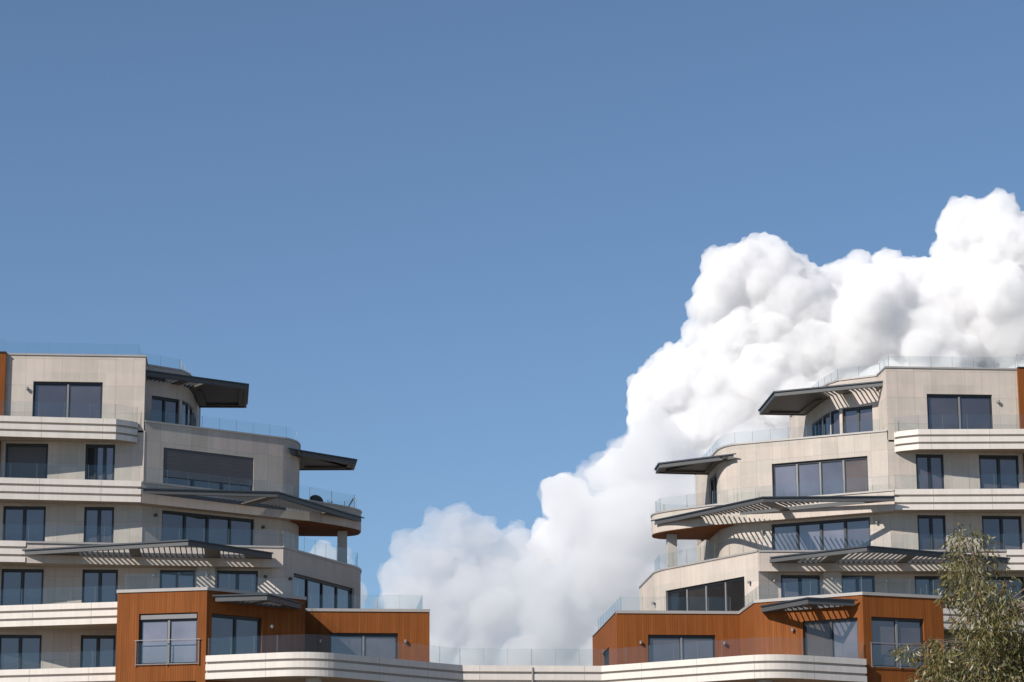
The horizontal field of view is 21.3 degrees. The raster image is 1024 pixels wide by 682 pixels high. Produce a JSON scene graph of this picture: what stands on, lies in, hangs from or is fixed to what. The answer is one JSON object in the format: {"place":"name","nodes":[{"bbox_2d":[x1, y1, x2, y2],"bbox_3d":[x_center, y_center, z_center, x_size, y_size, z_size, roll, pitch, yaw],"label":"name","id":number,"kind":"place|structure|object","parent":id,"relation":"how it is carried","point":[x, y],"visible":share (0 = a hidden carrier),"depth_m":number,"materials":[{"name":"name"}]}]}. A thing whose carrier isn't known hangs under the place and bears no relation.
{"place":"outdoors","nodes":[
{"label":"outdoors","id":0,"kind":"place"},
{"bbox_2d":[0,342,531,681],"bbox_3d":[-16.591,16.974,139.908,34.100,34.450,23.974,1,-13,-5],"label":"apartment building","id":1,"kind":"structure","parent":0,"point":[151,530],"depth_m":139.34,"materials":[{"name":"stone"}]},
{"bbox_2d":[0,635,41,669],"bbox_3d":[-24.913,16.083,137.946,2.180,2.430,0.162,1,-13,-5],"label":"window","id":2,"kind":"structure","parent":1,"relation":"in","point":[16,651],"depth_m":137.99,"materials":[{"name":"blue glass"}]},
{"bbox_2d":[1,569,43,605],"bbox_3d":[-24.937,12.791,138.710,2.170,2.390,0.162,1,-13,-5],"label":"window","id":3,"kind":"structure","parent":1,"relation":"in","point":[15,583],"depth_m":138.77,"materials":[{"name":"blue glass"}]},
{"bbox_2d":[3,506,45,540],"bbox_3d":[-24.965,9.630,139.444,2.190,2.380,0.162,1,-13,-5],"label":"window","id":4,"kind":"structure","parent":1,"relation":"in","point":[17,520],"depth_m":139.48,"materials":[{"name":"glass"}]},
{"bbox_2d":[5,443,47,478],"bbox_3d":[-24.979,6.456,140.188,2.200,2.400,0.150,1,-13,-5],"label":"window","id":5,"kind":"structure","parent":1,"relation":"in","point":[22,460],"depth_m":140.23,"materials":[{"name":"grey glass"}]},
{"bbox_2d":[32,382,102,417],"bbox_3d":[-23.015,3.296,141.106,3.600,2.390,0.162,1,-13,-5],"label":"window","id":6,"kind":"structure","parent":1,"relation":"in","point":[81,399],"depth_m":141.16,"materials":[{"name":"blue glass"}]},
{"bbox_2d":[80,635,115,667],"bbox_3d":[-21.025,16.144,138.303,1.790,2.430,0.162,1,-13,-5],"label":"window","id":7,"kind":"structure","parent":1,"relation":"in","point":[102,646],"depth_m":138.36,"materials":[{"name":"blue glass"}]},
{"bbox_2d":[84,507,113,542],"bbox_3d":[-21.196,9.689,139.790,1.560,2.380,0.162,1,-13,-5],"label":"window","id":8,"kind":"structure","parent":1,"relation":"in","point":[95,518],"depth_m":139.82,"materials":[{"name":"glass"}]},
{"bbox_2d":[85,444,114,479],"bbox_3d":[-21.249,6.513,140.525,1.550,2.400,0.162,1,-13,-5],"label":"window","id":9,"kind":"structure","parent":1,"relation":"in","point":[100,459],"depth_m":140.54,"materials":[{"name":"glass"}]},
{"bbox_2d":[82,570,117,602],"bbox_3d":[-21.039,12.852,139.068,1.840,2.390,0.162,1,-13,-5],"label":"window","id":10,"kind":"structure","parent":1,"relation":"in","point":[105,581],"depth_m":139.14,"materials":[{"name":"blue glass"}]},
{"bbox_2d":[151,396,177,423],"bbox_3d":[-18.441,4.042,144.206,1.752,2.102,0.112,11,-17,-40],"label":"window","id":11,"kind":"structure","parent":1,"relation":"in","point":[165,410],"depth_m":144.33,"materials":[{"name":"blue glass"}]},
{"bbox_2d":[139,613,197,664],"bbox_3d":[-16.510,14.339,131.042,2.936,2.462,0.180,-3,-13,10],"label":"window","id":12,"kind":"structure","parent":1,"relation":"in","point":[155,627],"depth_m":131.10,"materials":[{"name":"blue glass"}]},
{"bbox_2d":[160,570,194,587],"bbox_3d":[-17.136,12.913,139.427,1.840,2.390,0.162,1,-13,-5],"label":"window","id":13,"kind":"structure","parent":1,"relation":"in","point":[168,578],"depth_m":139.59,"materials":[{"name":"blue glass"}]},
{"bbox_2d":[182,401,187,424],"bbox_3d":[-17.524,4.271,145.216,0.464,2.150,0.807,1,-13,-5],"label":"window","id":14,"kind":"structure","parent":1,"relation":"in","point":[184,404],"depth_m":145.43,"materials":[{"name":"blue glass"}]},
{"bbox_2d":[189,404,191,425],"bbox_3d":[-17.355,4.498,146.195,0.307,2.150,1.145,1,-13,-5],"label":"window","id":15,"kind":"structure","parent":1,"relation":"in","point":[190,408],"depth_m":146.68,"materials":[{"name":"blue glass"}]},
{"bbox_2d":[192,411,195,425],"bbox_3d":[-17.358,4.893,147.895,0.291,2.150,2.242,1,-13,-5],"label":"window","id":16,"kind":"structure","parent":1,"relation":"in","point":[194,417],"depth_m":148.01,"materials":[{"name":"glass"}]},
{"bbox_2d":[161,510,252,544],"bbox_3d":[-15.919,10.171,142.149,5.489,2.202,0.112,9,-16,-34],"label":"window","id":17,"kind":"structure","parent":1,"relation":"in","point":[175,525],"depth_m":142.23,"materials":[{"name":"glass"}]},
{"bbox_2d":[163,448,251,490],"bbox_3d":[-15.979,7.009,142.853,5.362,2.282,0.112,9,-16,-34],"label":"window","id":18,"kind":"structure","parent":1,"relation":"in","point":[168,480],"depth_m":142.62,"materials":[{"name":"glass"}]},
{"bbox_2d":[211,614,259,654],"bbox_3d":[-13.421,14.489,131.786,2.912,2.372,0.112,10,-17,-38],"label":"window","id":19,"kind":"structure","parent":1,"relation":"in","point":[230,634],"depth_m":131.85,"materials":[{"name":"blue glass"}]},
{"bbox_2d":[217,571,257,591],"bbox_3d":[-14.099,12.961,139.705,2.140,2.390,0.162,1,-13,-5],"label":"window","id":20,"kind":"structure","parent":1,"relation":"in","point":[239,580],"depth_m":139.82,"materials":[{"name":"blue glass"}]},
{"bbox_2d":[294,574,351,608],"bbox_3d":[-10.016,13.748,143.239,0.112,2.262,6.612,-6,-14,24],"label":"window","id":21,"kind":"structure","parent":1,"relation":"in","point":[323,594],"depth_m":143.32,"materials":[{"name":"blue glass"}]},
{"bbox_2d":[329,633,397,658],"bbox_3d":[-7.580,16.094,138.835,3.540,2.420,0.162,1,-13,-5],"label":"window","id":22,"kind":"structure","parent":1,"relation":"in","point":[382,645],"depth_m":138.97,"materials":[{"name":"blue glass"}]},
{"bbox_2d":[310,495,322,501],"bbox_3d":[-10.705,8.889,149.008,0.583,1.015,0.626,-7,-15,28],"label":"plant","id":23,"kind":"object","parent":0,"point":[316,497],"visible":0.4,"depth_m":149.18,"materials":[{"name":"plant"}]},
{"bbox_2d":[0,0,1023,665],"label":"sky","id":24,"kind":"structure","parent":0,"point":[511,263],"materials":[{"name":"blue"}]},
{"bbox_2d":[531,354,1023,681],"bbox_3d":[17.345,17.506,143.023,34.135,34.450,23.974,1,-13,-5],"label":"apartment building","id":25,"kind":"structure","parent":0,"point":[834,519],"depth_m":143.87,"materials":[{"name":"stone"}]},
{"bbox_2d":[605,650,608,665],"bbox_3d":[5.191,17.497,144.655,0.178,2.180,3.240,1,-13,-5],"label":"window","id":26,"kind":"structure","parent":25,"relation":"in","point":[607,653],"depth_m":145.29,"materials":[{"name":"blue glass"}]},
{"bbox_2d":[648,635,714,661],"bbox_3d":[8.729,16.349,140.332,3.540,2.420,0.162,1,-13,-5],"label":"window","id":27,"kind":"structure","parent":25,"relation":"in","point":[661,646],"depth_m":140.44,"materials":[{"name":"blue glass"}]},
{"bbox_2d":[667,577,744,610],"bbox_3d":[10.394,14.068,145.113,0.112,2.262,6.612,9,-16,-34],"label":"window","id":28,"kind":"structure","parent":25,"relation":"in","point":[726,595],"depth_m":144.93,"materials":[{"name":"grey glass"}]},
{"bbox_2d":[711,474,716,503],"bbox_3d":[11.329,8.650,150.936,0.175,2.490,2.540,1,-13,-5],"label":"window","id":29,"kind":"structure","parent":25,"relation":"in","point":[714,480],"depth_m":151.48,"materials":[{"name":"black glass"}]},
{"bbox_2d":[781,575,819,597],"bbox_3d":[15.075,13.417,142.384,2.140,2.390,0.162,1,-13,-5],"label":"window","id":30,"kind":"structure","parent":25,"relation":"in","point":[791,585],"depth_m":142.51,"materials":[{"name":"blue glass"}]},
{"bbox_2d":[812,417,822,435],"bbox_3d":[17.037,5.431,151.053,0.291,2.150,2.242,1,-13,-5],"label":"window","id":31,"kind":"structure","parent":25,"relation":"in","point":[817,427],"depth_m":151.26,"materials":[{"name":"blue glass"}]},
{"bbox_2d":[773,456,868,495],"bbox_3d":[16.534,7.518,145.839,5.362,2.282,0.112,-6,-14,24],"label":"window","id":32,"kind":"structure","parent":25,"relation":"in","point":[808,478],"depth_m":145.89,"materials":[{"name":"glass"}]},
{"bbox_2d":[772,517,870,549],"bbox_3d":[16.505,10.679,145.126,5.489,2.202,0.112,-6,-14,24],"label":"window","id":33,"kind":"structure","parent":25,"relation":"in","point":[854,532],"depth_m":145.18,"materials":[{"name":"glass"}]},
{"bbox_2d":[823,412,829,434],"bbox_3d":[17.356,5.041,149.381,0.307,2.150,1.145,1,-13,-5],"label":"window","id":34,"kind":"structure","parent":25,"relation":"in","point":[826,418],"depth_m":149.61,"materials":[{"name":"blue glass"}]},
{"bbox_2d":[804,618,858,657],"bbox_3d":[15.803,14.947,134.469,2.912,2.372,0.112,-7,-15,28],"label":"window","id":35,"kind":"structure","parent":25,"relation":"in","point":[832,633],"depth_m":134.53,"materials":[{"name":"glass"}]},
{"bbox_2d":[831,409,839,433],"bbox_3d":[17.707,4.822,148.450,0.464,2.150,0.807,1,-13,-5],"label":"window","id":36,"kind":"structure","parent":25,"relation":"in","point":[835,422],"depth_m":148.59,"materials":[{"name":"blue glass"}]},
{"bbox_2d":[843,406,872,432],"bbox_3d":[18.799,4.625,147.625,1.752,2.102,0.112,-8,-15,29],"label":"window","id":37,"kind":"structure","parent":25,"relation":"in","point":[857,419],"depth_m":147.72,"materials":[{"name":"blue glass"}]},
{"bbox_2d":[841,576,874,592],"bbox_3d":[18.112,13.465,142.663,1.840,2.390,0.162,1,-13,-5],"label":"window","id":38,"kind":"structure","parent":25,"relation":"in","point":[850,584],"depth_m":142.83,"materials":[{"name":"blue glass"}]},
{"bbox_2d":[871,617,923,668],"bbox_3d":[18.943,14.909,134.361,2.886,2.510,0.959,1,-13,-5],"label":"window","id":39,"kind":"structure","parent":25,"relation":"in","point":[884,630],"depth_m":134.34,"materials":[{"name":"blue glass"}]},
{"bbox_2d":[916,454,943,488],"bbox_3d":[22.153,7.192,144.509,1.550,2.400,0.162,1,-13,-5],"label":"window","id":40,"kind":"structure","parent":25,"relation":"in","point":[929,468],"depth_m":144.55,"materials":[{"name":"glass"}]},
{"bbox_2d":[914,576,947,607],"bbox_3d":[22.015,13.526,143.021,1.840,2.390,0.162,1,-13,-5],"label":"window","id":41,"kind":"structure","parent":25,"relation":"in","point":[920,581],"depth_m":143.14,"materials":[{"name":"blue glass"}]},
{"bbox_2d":[917,515,945,549],"bbox_3d":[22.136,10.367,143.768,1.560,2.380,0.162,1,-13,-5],"label":"window","id":42,"kind":"structure","parent":25,"relation":"in","point":[931,528],"depth_m":143.81,"materials":[{"name":"glass"}]},
{"bbox_2d":[944,640,949,669],"bbox_3d":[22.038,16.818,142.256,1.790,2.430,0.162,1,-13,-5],"label":"window","id":43,"kind":"structure","parent":25,"relation":"in","point":[945,640],"depth_m":142.51,"materials":[{"name":"grey glass"}]},
{"bbox_2d":[927,394,992,428],"bbox_3d":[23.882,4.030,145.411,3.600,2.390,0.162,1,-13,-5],"label":"window","id":44,"kind":"structure","parent":25,"relation":"in","point":[957,411],"depth_m":145.47,"materials":[{"name":"glass"}]},
{"bbox_2d":[979,455,1018,488],"bbox_3d":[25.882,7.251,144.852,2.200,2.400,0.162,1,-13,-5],"label":"window","id":45,"kind":"structure","parent":25,"relation":"in","point":[1001,471],"depth_m":144.90,"materials":[{"name":"glass"}]},
{"bbox_2d":[982,516,1021,549],"bbox_3d":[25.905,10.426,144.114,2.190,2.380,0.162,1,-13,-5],"label":"window","id":46,"kind":"structure","parent":25,"relation":"in","point":[1007,529],"depth_m":144.19,"materials":[{"name":"glass"}]},
{"bbox_2d":[985,577,1023,609],"bbox_3d":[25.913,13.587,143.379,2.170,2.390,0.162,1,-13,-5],"label":"window","id":47,"kind":"structure","parent":25,"relation":"in","point":[1016,582],"depth_m":143.53,"materials":[{"name":"blue glass"}]},
{"bbox_2d":[886,522,1023,681],"bbox_3d":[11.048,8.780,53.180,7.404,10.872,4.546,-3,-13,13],"label":"eucalyptus tree","id":48,"kind":"object","parent":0,"point":[1008,667],"visible":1,"depth_m":53.86,"materials":[{"name":"green plant"}]}
]}

